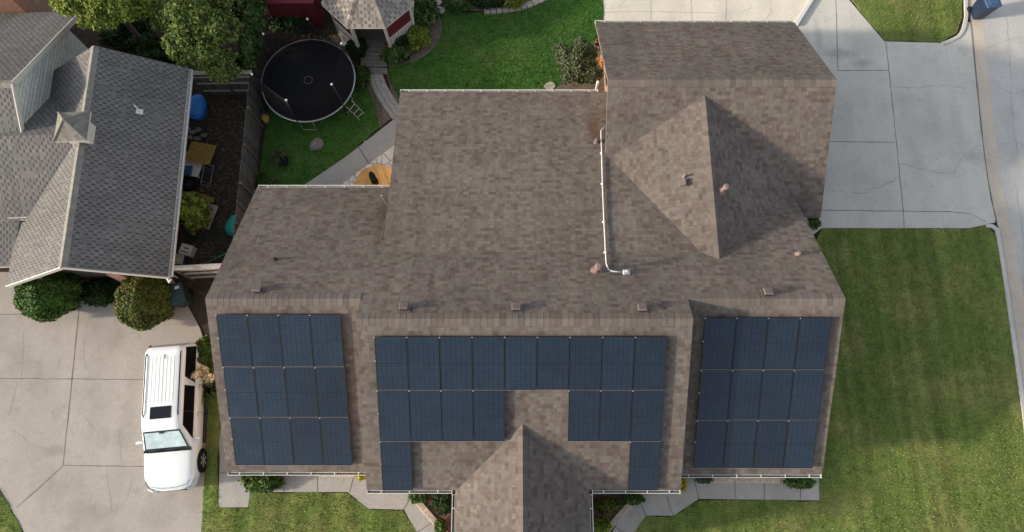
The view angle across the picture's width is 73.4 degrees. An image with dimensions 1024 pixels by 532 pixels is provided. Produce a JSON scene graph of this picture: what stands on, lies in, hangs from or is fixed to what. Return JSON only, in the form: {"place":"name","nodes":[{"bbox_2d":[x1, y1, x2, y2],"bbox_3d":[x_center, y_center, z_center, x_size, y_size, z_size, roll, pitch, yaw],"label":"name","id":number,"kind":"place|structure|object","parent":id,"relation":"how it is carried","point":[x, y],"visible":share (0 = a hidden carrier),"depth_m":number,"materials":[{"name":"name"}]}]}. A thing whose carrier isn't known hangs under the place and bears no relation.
{"place":"outdoors","nodes":[
{"label":"outdoors","id":0,"kind":"place"},
{"bbox_2d":[0,272,205,531],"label":"driveway","id":1,"kind":"structure","parent":0,"point":[69,499],"depth_m":27.90,"materials":[{"name":"concrete"}]},
{"bbox_2d":[12,271,84,322],"bbox_3d":[-19.144,1.096,28.306,2.645,2.158,2.538,0,74,0],"label":"round bush","id":2,"kind":"object","parent":1,"relation":"on","point":[52,297],"visible":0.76,"depth_m":27.75,"materials":[{"name":"green plant"}]},
{"bbox_2d":[78,277,120,307],"bbox_3d":[-17.449,1.015,29.073,2.022,0.839,1.556,0,74,0],"label":"hedge","id":3,"kind":"object","parent":1,"relation":"on","point":[100,291],"visible":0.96,"depth_m":28.86,"materials":[{"name":"green plant"}]},
{"bbox_2d":[113,275,174,330],"bbox_3d":[-15.101,1.435,28.205,2.460,2.163,2.558,0,74,0],"label":"round bush","id":4,"kind":"object","parent":1,"relation":"on","point":[141,304],"visible":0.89,"depth_m":27.64,"materials":[{"name":"green plant"}]},
{"bbox_2d":[135,341,209,492],"bbox_3d":[-13.389,5.869,27.100,2.480,2.021,5.780,-5,74,-1],"label":"parked car","id":5,"kind":"object","parent":1,"relation":"on","point":[174,423],"visible":0.91,"depth_m":26.46,"materials":[{"name":"white paint"}]},
{"bbox_2d":[169,282,193,306],"bbox_3d":[-13.856,1.277,28.792,0.672,1.202,0.892,-19,75,-5],"label":"wheeled bin","id":6,"kind":"object","parent":1,"relation":"on","point":[181,296],"visible":0.99,"depth_m":28.31,"materials":[{"name":"green plastic"}]},
{"bbox_2d":[189,94,207,120],"bbox_3d":[-14.501,-7.292,31.692,0.886,0.430,1.265,0,74,0],"label":"sandbox","id":7,"kind":"object","parent":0,"point":[198,108],"visible":0.8,"depth_m":31.52,"materials":[{"name":"blue plastic"}]},
{"bbox_2d":[305,117,396,184],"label":"garden path","id":8,"kind":"structure","parent":0,"point":[372,148],"depth_m":31.17,"materials":[{"name":"concrete"}]},
{"bbox_2d":[367,67,398,119],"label":"paver path","id":9,"kind":"structure","parent":0,"point":[383,88],"depth_m":32.06,"materials":[{"name":"grey stone"}]},
{"bbox_2d":[259,0,603,184],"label":"back lawn","id":10,"kind":"structure","parent":0,"point":[420,76],"depth_m":32.45,"materials":[{"name":"green plant"}]},
{"bbox_2d":[251,18,365,130],"bbox_3d":[-9.300,-8.617,30.936,4.307,2.598,4.307,-14,74,-4],"label":"trampoline","id":11,"kind":"object","parent":10,"relation":"on","point":[310,80],"visible":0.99,"depth_m":31.20,"materials":[{"name":"fabric"}]},
{"bbox_2d":[355,65,370,90],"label":"shrub","id":12,"kind":"object","parent":10,"relation":"on","point":[363,72],"visible":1,"depth_m":31.95,"materials":[{"name":"green plant"}]},
{"bbox_2d":[0,0,1011,531],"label":"ground","id":13,"kind":"structure","parent":0,"point":[88,38],"depth_m":31.27,"materials":[{"name":"soil"}]},
{"bbox_2d":[0,0,193,287],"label":"neighbour house","id":14,"kind":"structure","parent":13,"relation":"on","point":[93,140],"depth_m":27.21,"materials":[{"name":"grey"}]},
{"bbox_2d":[60,269,110,279],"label":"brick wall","id":15,"kind":"structure","parent":14,"relation":"in","point":[84,275],"depth_m":28.70,"materials":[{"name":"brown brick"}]},
{"bbox_2d":[48,0,160,39],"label":"leafy tree","id":16,"kind":"object","parent":13,"relation":"on","point":[102,13],"visible":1,"depth_m":28.45,"materials":[{"name":"green plant"}]},
{"bbox_2d":[98,30,129,47],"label":"shrub","id":17,"kind":"object","parent":13,"relation":"on","point":[109,38],"visible":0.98,"depth_m":32.46,"materials":[{"name":"green plant"}]},
{"bbox_2d":[113,12,157,37],"bbox_3d":[-18.012,-11.619,32.703,2.230,0.936,1.674,0,74,0],"label":"shrub","id":18,"kind":"object","parent":13,"relation":"on","point":[138,26],"visible":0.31,"depth_m":32.55,"materials":[{"name":"green plant"}]},
{"bbox_2d":[118,32,164,53],"bbox_3d":[-17.399,-10.414,32.371,2.434,0.899,1.496,0,74,0],"label":"shrub","id":19,"kind":"object","parent":13,"relation":"on","point":[146,42],"visible":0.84,"depth_m":32.20,"materials":[{"name":"green plant"}]},
{"bbox_2d":[132,49,178,63],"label":"shrub","id":20,"kind":"object","parent":13,"relation":"on","point":[160,55],"visible":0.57,"depth_m":31.88,"materials":[{"name":"green plant"}]},
{"bbox_2d":[178,243,196,257],"bbox_3d":[-14.053,-0.668,29.774,0.520,0.404,0.460,15,74,4],"label":"carton","id":21,"kind":"object","parent":13,"relation":"on","point":[186,250],"visible":0.98,"depth_m":29.61,"materials":[{"name":"grey cardboard"}]},
{"bbox_2d":[182,176,198,190],"bbox_3d":[-14.382,-3.676,30.737,0.740,0.209,0.740,0,74,0],"label":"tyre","id":22,"kind":"object","parent":13,"relation":"on","point":[190,183],"visible":1,"depth_m":30.68,"materials":[{"name":"black rubber"}]},
{"bbox_2d":[179,191,213,234],"bbox_3d":[-13.657,-2.330,29.421,1.542,2.027,1.986,0,74,0],"label":"shrub","id":23,"kind":"object","parent":13,"relation":"on","point":[195,208],"visible":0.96,"depth_m":29.20,"materials":[{"name":"green plant"}]},
{"bbox_2d":[149,0,245,83],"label":"spreading tree","id":24,"kind":"object","parent":13,"relation":"on","point":[193,34],"visible":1,"depth_m":29.05,"materials":[{"name":"green plant"}]},
{"bbox_2d":[174,263,221,281],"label":"wood gate","id":25,"kind":"structure","parent":13,"relation":"on","point":[192,273],"depth_m":28.44,"materials":[{"name":"beige wood"}]},
{"bbox_2d":[185,141,217,166],"bbox_3d":[-13.944,-5.006,30.999,1.160,0.481,0.940,12,74,3],"label":"patio table","id":26,"kind":"object","parent":13,"relation":"on","point":[199,152],"visible":0.96,"depth_m":30.78,"materials":[{"name":"brown wood"}]},
{"bbox_2d":[99,5,341,264],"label":"leaf litter","id":27,"kind":"object","parent":13,"relation":"on","point":[219,156],"visible":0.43,"depth_m":31.12,"materials":[{"name":"brown plant"}]},
{"bbox_2d":[193,70,260,96],"bbox_3d":[-12.925,-8.290,31.239,2.850,1.858,0.200,-1,74,0],"label":"wood fence","id":28,"kind":"object","parent":13,"relation":"on","point":[239,84],"visible":0.56,"depth_m":31.33,"materials":[{"name":"grey wood"}]},
{"bbox_2d":[233,70,263,237],"bbox_3d":[-11.468,-4.111,30.035,0.136,1.830,8.991,-1,74,0],"label":"wood fence","id":29,"kind":"object","parent":13,"relation":"on","point":[253,126],"visible":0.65,"depth_m":30.17,"materials":[{"name":"wood"}]},
{"bbox_2d":[238,0,267,70],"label":"ivy clad tree","id":30,"kind":"object","parent":13,"relation":"on","point":[249,39],"visible":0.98,"depth_m":30.41,"materials":[{"name":"green plant"}]},
{"bbox_2d":[266,15,314,32],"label":"shrub","id":31,"kind":"object","parent":13,"relation":"on","point":[284,23],"visible":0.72,"depth_m":32.25,"materials":[{"name":"green plant"}]},
{"bbox_2d":[264,0,324,28],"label":"shed","id":32,"kind":"structure","parent":13,"relation":"on","point":[313,11],"depth_m":31.79,"materials":[{"name":"red paint"}]},
{"bbox_2d":[279,5,305,19],"bbox_3d":[-10.172,-11.678,32.204,0.900,1.700,0.050,0,74,0],"label":"door","id":33,"kind":"structure","parent":32,"relation":"in","point":[288,10],"depth_m":31.76,"materials":[{"name":"red paint"}]},
{"bbox_2d":[344,37,367,58],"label":"shrub","id":34,"kind":"object","parent":13,"relation":"on","point":[353,50],"visible":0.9,"depth_m":32.21,"materials":[{"name":"green plant"}]},
{"bbox_2d":[341,141,393,184],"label":"flagstone patio","id":35,"kind":"structure","parent":13,"relation":"on","point":[383,159],"depth_m":31.12,"materials":[{"name":"beige stone"}]},
{"bbox_2d":[353,164,391,184],"bbox_3d":[-5.889,-3.368,30.380,1.980,0.752,1.980,-19,75,-5],"label":"patio table","id":36,"kind":"object","parent":35,"relation":"on","point":[382,173],"visible":0.29,"depth_m":30.18,"materials":[{"name":"brown wood"}]},
{"bbox_2d":[361,0,604,127],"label":"flower bed","id":37,"kind":"object","parent":13,"relation":"on","point":[434,29],"visible":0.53,"depth_m":32.34,"materials":[{"name":"soil"}]},
{"bbox_2d":[321,0,416,74],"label":"gazebo","id":38,"kind":"object","parent":37,"relation":"on","point":[374,24],"visible":0.8,"depth_m":30.57,"materials":[{"name":"grey"}]},
{"bbox_2d":[380,44,412,64],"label":"shrub","id":39,"kind":"object","parent":37,"relation":"on","point":[395,54],"visible":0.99,"depth_m":32.20,"materials":[{"name":"green plant"}]},
{"bbox_2d":[405,24,431,50],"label":"shrub","id":40,"kind":"object","parent":37,"relation":"on","point":[417,36],"visible":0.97,"depth_m":32.23,"materials":[{"name":"green plant"}]},
{"bbox_2d":[413,0,440,26],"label":"shrub","id":41,"kind":"object","parent":37,"relation":"on","point":[425,11],"visible":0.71,"depth_m":32.44,"materials":[{"name":"green plant"}]},
{"bbox_2d":[442,0,471,12],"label":"shrub","id":42,"kind":"object","parent":37,"relation":"on","point":[457,6],"visible":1,"depth_m":32.91,"materials":[{"name":"green plant"}]},
{"bbox_2d":[470,0,506,9],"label":"shrub","id":43,"kind":"object","parent":37,"relation":"on","point":[484,4],"visible":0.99,"depth_m":32.95,"materials":[{"name":"green plant"}]},
{"bbox_2d":[484,0,547,14],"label":"stone edging","id":44,"kind":"object","parent":37,"relation":"on","point":[530,4],"visible":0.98,"depth_m":33.27,"materials":[{"name":"grey stone"}]},
{"bbox_2d":[552,35,603,86],"bbox_3d":[3.009,-9.143,31.390,2.097,2.154,2.415,-12,74,-3],"label":"shrub","id":45,"kind":"object","parent":37,"relation":"on","point":[572,57],"visible":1,"depth_m":30.79,"materials":[{"name":"green plant"}]},
{"bbox_2d":[424,490,624,531],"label":"mulch bed","id":46,"kind":"object","parent":13,"relation":"on","point":[448,517],"visible":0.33,"depth_m":26.95,"materials":[{"name":"brown soil"}]},
{"bbox_2d":[429,492,454,515],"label":"shrub","id":47,"kind":"object","parent":46,"relation":"on","point":[441,504],"visible":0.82,"depth_m":26.45,"materials":[{"name":"green plant"}]},
{"bbox_2d":[593,516,613,531],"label":"shrub","id":48,"kind":"object","parent":46,"relation":"on","point":[602,524],"visible":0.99,"depth_m":26.50,"materials":[{"name":"green plant"}]},
{"bbox_2d":[593,497,623,514],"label":"shrub","id":49,"kind":"object","parent":46,"relation":"on","point":[607,505],"visible":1,"depth_m":26.75,"materials":[{"name":"green plant"}]},
{"bbox_2d":[620,494,645,505],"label":"shrub","id":50,"kind":"object","parent":46,"relation":"on","point":[634,499],"visible":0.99,"depth_m":26.80,"materials":[{"name":"green plant"}]},
{"bbox_2d":[205,20,845,531],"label":"house","id":51,"kind":"structure","parent":13,"relation":"on","point":[669,182],"depth_m":25.06,"materials":[{"name":"brown"}]},
{"bbox_2d":[215,314,251,366],"bbox_3d":[-9.439,2.536,23.355,1.063,0.112,1.893,0,105,0],"label":"solar panel","id":52,"kind":"object","parent":51,"relation":"attached to","point":[234,340],"visible":1,"depth_m":23.31,"materials":[{"name":"glass"}]},
{"bbox_2d":[222,367,258,416],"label":"solar panel","id":53,"kind":"object","parent":51,"relation":"attached to","point":[240,387],"visible":1,"depth_m":23.81,"materials":[{"name":"glass"}]},
{"bbox_2d":[229,417,264,465],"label":"solar panel","id":54,"kind":"object","parent":51,"relation":"attached to","point":[247,441],"visible":1,"depth_m":24.31,"materials":[{"name":"glass"}]},
{"bbox_2d":[246,314,282,366],"bbox_3d":[-8.385,2.534,23.361,1.051,0.112,1.893,0,105,0],"label":"solar panel","id":55,"kind":"object","parent":51,"relation":"attached to","point":[265,339],"visible":1,"depth_m":23.32,"materials":[{"name":"glass"}]},
{"bbox_2d":[253,367,288,416],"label":"solar panel","id":56,"kind":"object","parent":51,"relation":"attached to","point":[270,384],"visible":1,"depth_m":23.81,"materials":[{"name":"glass"}]},
{"bbox_2d":[259,417,293,465],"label":"solar panel","id":57,"kind":"object","parent":51,"relation":"attached to","point":[277,441],"visible":1,"depth_m":24.31,"materials":[{"name":"glass"}]},
{"bbox_2d":[278,314,313,366],"bbox_3d":[-7.335,2.535,23.357,1.051,0.112,1.893,0,105,0],"label":"solar panel","id":58,"kind":"object","parent":51,"relation":"attached to","point":[295,336],"visible":1,"depth_m":23.31,"materials":[{"name":"glass"}]},
{"bbox_2d":[284,367,318,416],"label":"solar panel","id":59,"kind":"object","parent":51,"relation":"attached to","point":[301,391],"visible":1,"depth_m":23.81,"materials":[{"name":"glass"}]},
{"bbox_2d":[289,417,322,465],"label":"solar panel","id":60,"kind":"object","parent":51,"relation":"attached to","point":[306,440],"visible":1,"depth_m":24.31,"materials":[{"name":"glass"}]},
{"bbox_2d":[309,314,343,366],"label":"solar panel","id":61,"kind":"object","parent":51,"relation":"attached to","point":[327,341],"visible":1,"depth_m":23.31,"materials":[{"name":"glass"}]},
{"bbox_2d":[314,367,347,416],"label":"solar panel","id":62,"kind":"object","parent":51,"relation":"attached to","point":[331,387],"visible":1,"depth_m":23.81,"materials":[{"name":"glass"}]},
{"bbox_2d":[319,417,352,465],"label":"solar panel","id":63,"kind":"object","parent":51,"relation":"attached to","point":[336,441],"visible":1,"depth_m":24.31,"materials":[{"name":"glass"}]},
{"bbox_2d":[373,336,408,389],"bbox_3d":[-3.987,3.210,22.687,1.079,0.112,1.893,0,105,0],"label":"solar panel","id":64,"kind":"object","parent":51,"relation":"attached to","point":[391,362],"visible":1,"depth_m":22.64,"materials":[{"name":"glass"}]},
{"bbox_2d":[376,390,410,441],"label":"solar panel","id":65,"kind":"object","parent":51,"relation":"attached to","point":[393,413],"visible":1,"depth_m":23.14,"materials":[{"name":"glass"}]},
{"bbox_2d":[379,442,412,490],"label":"solar panel","id":66,"kind":"object","parent":51,"relation":"attached to","point":[396,463],"visible":1,"depth_m":23.64,"materials":[{"name":"glass"}]},
{"bbox_2d":[406,336,440,389],"bbox_3d":[-2.917,3.212,22.682,1.067,0.112,1.893,0,105,0],"label":"solar panel","id":67,"kind":"object","parent":51,"relation":"attached to","point":[423,354],"visible":1,"depth_m":22.63,"materials":[{"name":"glass"}]},
{"bbox_2d":[408,390,441,441],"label":"solar panel","id":68,"kind":"object","parent":51,"relation":"attached to","point":[425,416],"visible":1,"depth_m":23.14,"materials":[{"name":"glass"}]},
{"bbox_2d":[439,336,472,389],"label":"solar panel","id":69,"kind":"object","parent":51,"relation":"attached to","point":[456,362],"visible":1,"depth_m":22.64,"materials":[{"name":"glass"}]},
{"bbox_2d":[440,390,472,441],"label":"solar panel","id":70,"kind":"object","parent":51,"relation":"attached to","point":[457,414],"visible":1,"depth_m":23.14,"materials":[{"name":"glass"}]},
{"bbox_2d":[471,336,503,389],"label":"solar panel","id":71,"kind":"object","parent":51,"relation":"on","point":[488,360],"visible":1,"depth_m":22.63,"materials":[{"name":"glass"}]},
{"bbox_2d":[472,390,504,440],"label":"solar panel","id":72,"kind":"object","parent":51,"relation":"attached to","point":[489,414],"visible":1,"depth_m":23.14,"materials":[{"name":"glass"}]},
{"bbox_2d":[504,336,536,389],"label":"solar panel","id":73,"kind":"object","parent":51,"relation":"attached to","point":[520,362],"visible":1,"depth_m":22.63,"materials":[{"name":"glass"}]},
{"bbox_2d":[537,336,569,389],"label":"solar panel","id":74,"kind":"object","parent":51,"relation":"attached to","point":[552,362],"visible":1,"depth_m":22.64,"materials":[{"name":"glass"}]},
{"bbox_2d":[568,390,599,440],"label":"solar panel","id":75,"kind":"object","parent":51,"relation":"attached to","point":[583,413],"visible":1,"depth_m":23.14,"materials":[{"name":"glass"}]},
{"bbox_2d":[569,336,601,389],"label":"solar panel","id":76,"kind":"object","parent":51,"relation":"on","point":[585,363],"visible":1,"depth_m":22.64,"materials":[{"name":"glass"}]},
{"bbox_2d":[599,390,631,441],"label":"solar panel","id":77,"kind":"object","parent":51,"relation":"attached to","point":[615,416],"visible":1,"depth_m":23.14,"materials":[{"name":"glass"}]},
{"bbox_2d":[601,336,634,389],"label":"solar panel","id":78,"kind":"object","parent":51,"relation":"attached to","point":[617,362],"visible":1,"depth_m":22.63,"materials":[{"name":"glass"}]},
{"bbox_2d":[628,442,660,490],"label":"solar panel","id":79,"kind":"object","parent":51,"relation":"attached to","point":[644,464],"visible":1,"depth_m":23.64,"materials":[{"name":"glass"}]},
{"bbox_2d":[630,390,663,441],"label":"solar panel","id":80,"kind":"object","parent":51,"relation":"on","point":[646,415],"visible":1,"depth_m":23.14,"materials":[{"name":"glass"}]},
{"bbox_2d":[633,336,667,389],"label":"solar panel","id":81,"kind":"object","parent":51,"relation":"attached to","point":[650,354],"visible":1,"depth_m":22.63,"materials":[{"name":"glass"}]},
{"bbox_2d":[693,420,726,467],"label":"solar panel","id":82,"kind":"object","parent":51,"relation":"attached to","point":[710,443],"visible":1,"depth_m":24.34,"materials":[{"name":"glass"}]},
{"bbox_2d":[697,370,731,419],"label":"solar panel","id":83,"kind":"object","parent":51,"relation":"attached to","point":[714,395],"visible":1,"depth_m":23.83,"materials":[{"name":"glass"}]},
{"bbox_2d":[701,317,735,369],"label":"solar panel","id":84,"kind":"object","parent":51,"relation":"attached to","point":[718,342],"visible":1,"depth_m":23.35,"materials":[{"name":"glass"}]},
{"bbox_2d":[723,420,757,467],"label":"solar panel","id":85,"kind":"object","parent":51,"relation":"attached to","point":[740,443],"visible":1,"depth_m":24.34,"materials":[{"name":"glass"}]},
{"bbox_2d":[727,370,762,419],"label":"solar panel","id":86,"kind":"object","parent":51,"relation":"attached to","point":[745,391],"visible":1,"depth_m":23.84,"materials":[{"name":"glass"}]},
{"bbox_2d":[732,317,767,369],"bbox_3d":[8.078,2.640,23.383,1.067,0.112,1.893,0,105,0],"label":"solar panel","id":87,"kind":"object","parent":51,"relation":"attached to","point":[750,343],"visible":1,"depth_m":23.34,"materials":[{"name":"glass"}]},
{"bbox_2d":[753,420,787,467],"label":"solar panel","id":88,"kind":"object","parent":51,"relation":"on","point":[770,443],"visible":1,"depth_m":24.33,"materials":[{"name":"glass"}]},
{"bbox_2d":[758,370,793,419],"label":"solar panel","id":89,"kind":"object","parent":51,"relation":"attached to","point":[775,393],"visible":1,"depth_m":23.83,"materials":[{"name":"glass"}]},
{"bbox_2d":[763,317,799,369],"bbox_3d":[9.143,2.639,23.386,1.067,0.112,1.893,0,105,0],"label":"solar panel","id":90,"kind":"object","parent":51,"relation":"attached to","point":[781,342],"visible":1,"depth_m":23.34,"materials":[{"name":"glass"}]},
{"bbox_2d":[783,420,817,468],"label":"solar panel","id":91,"kind":"object","parent":51,"relation":"on","point":[801,435],"visible":1,"depth_m":24.33,"materials":[{"name":"glass"}]},
{"bbox_2d":[788,370,824,419],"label":"solar panel","id":92,"kind":"object","parent":51,"relation":"attached to","point":[806,395],"visible":1,"depth_m":23.84,"materials":[{"name":"glass"}]},
{"bbox_2d":[794,317,831,369],"bbox_3d":[10.206,2.640,23.384,1.067,0.112,1.893,0,105,0],"label":"solar panel","id":93,"kind":"object","parent":51,"relation":"attached to","point":[812,342],"visible":1,"depth_m":23.34,"materials":[{"name":"glass"}]},
{"bbox_2d":[603,0,807,20],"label":"concrete pad","id":94,"kind":"object","parent":13,"relation":"on","point":[714,9],"visible":0.43,"depth_m":33.41,"materials":[{"name":"beige concrete"}]},
{"bbox_2d":[941,0,1023,428],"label":"kerb","id":95,"kind":"structure","parent":13,"relation":"on","point":[1007,295],"depth_m":29.34,"materials":[{"name":"concrete"}]},
{"bbox_2d":[968,0,1023,390],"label":"gutter pan","id":96,"kind":"object","parent":13,"relation":"on","point":[998,199],"visible":0.94,"depth_m":30.84,"materials":[{"name":"grey concrete"}]},
{"bbox_2d":[967,0,1001,19],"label":"wheeled bin","id":97,"kind":"object","parent":96,"relation":"on","point":[980,9],"visible":1,"depth_m":32.53,"materials":[{"name":"blue plastic"}]},
{"bbox_2d":[0,0,1023,531],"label":"front lawn","id":98,"kind":"structure","parent":0,"point":[844,494],"depth_m":27.98,"materials":[{"name":"green plant"}]},
{"bbox_2d":[190,365,216,415],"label":"pampas grass","id":99,"kind":"object","parent":98,"relation":"on","point":[208,378],"depth_m":27.05,"materials":[{"name":"beige plant"}]},
{"bbox_2d":[196,333,212,367],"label":"shrub","id":100,"kind":"object","parent":98,"relation":"on","point":[204,358],"visible":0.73,"depth_m":27.85,"materials":[{"name":"green plant"}]},
{"bbox_2d":[218,428,819,531],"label":"front path","id":101,"kind":"structure","parent":0,"point":[232,492],"depth_m":27.14,"materials":[{"name":"concrete"}]},
{"bbox_2d":[237,475,285,494],"bbox_3d":[-9.871,8.484,26.956,1.995,0.723,0.930,0,74,0],"label":"shrub","id":102,"kind":"object","parent":101,"relation":"on","point":[259,483],"visible":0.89,"depth_m":26.82,"materials":[{"name":"green plant"}]},
{"bbox_2d":[714,478,779,482],"bbox_3d":[9.325,8.499,27.271,2.635,0.092,0.232,0,74,0],"label":"brick edging","id":103,"kind":"object","parent":101,"relation":"on","point":[764,480],"visible":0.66,"depth_m":27.23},
{"bbox_2d":[783,474,816,489],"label":"shrub","id":104,"kind":"object","parent":101,"relation":"on","point":[801,483],"visible":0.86,"depth_m":26.90,"materials":[{"name":"green plant"}]},
{"bbox_2d":[796,0,998,233],"bbox_3d":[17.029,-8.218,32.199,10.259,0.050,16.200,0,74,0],"label":"driveway","id":105,"kind":"structure","parent":0,"point":[936,128],"depth_m":31.59,"materials":[{"name":"concrete"}]},
{"bbox_2d":[983,0,1023,297],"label":"street","id":106,"kind":"structure","parent":0,"point":[1000,67],"depth_m":32.06,"materials":[{"name":"grey asphalt"}]},
{"bbox_2d":[837,18,1023,288],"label":"pavement cracks","id":107,"kind":"object","parent":106,"relation":"on","point":[976,146],"visible":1,"depth_m":31.36,"materials":[{"name":"grey concrete"}]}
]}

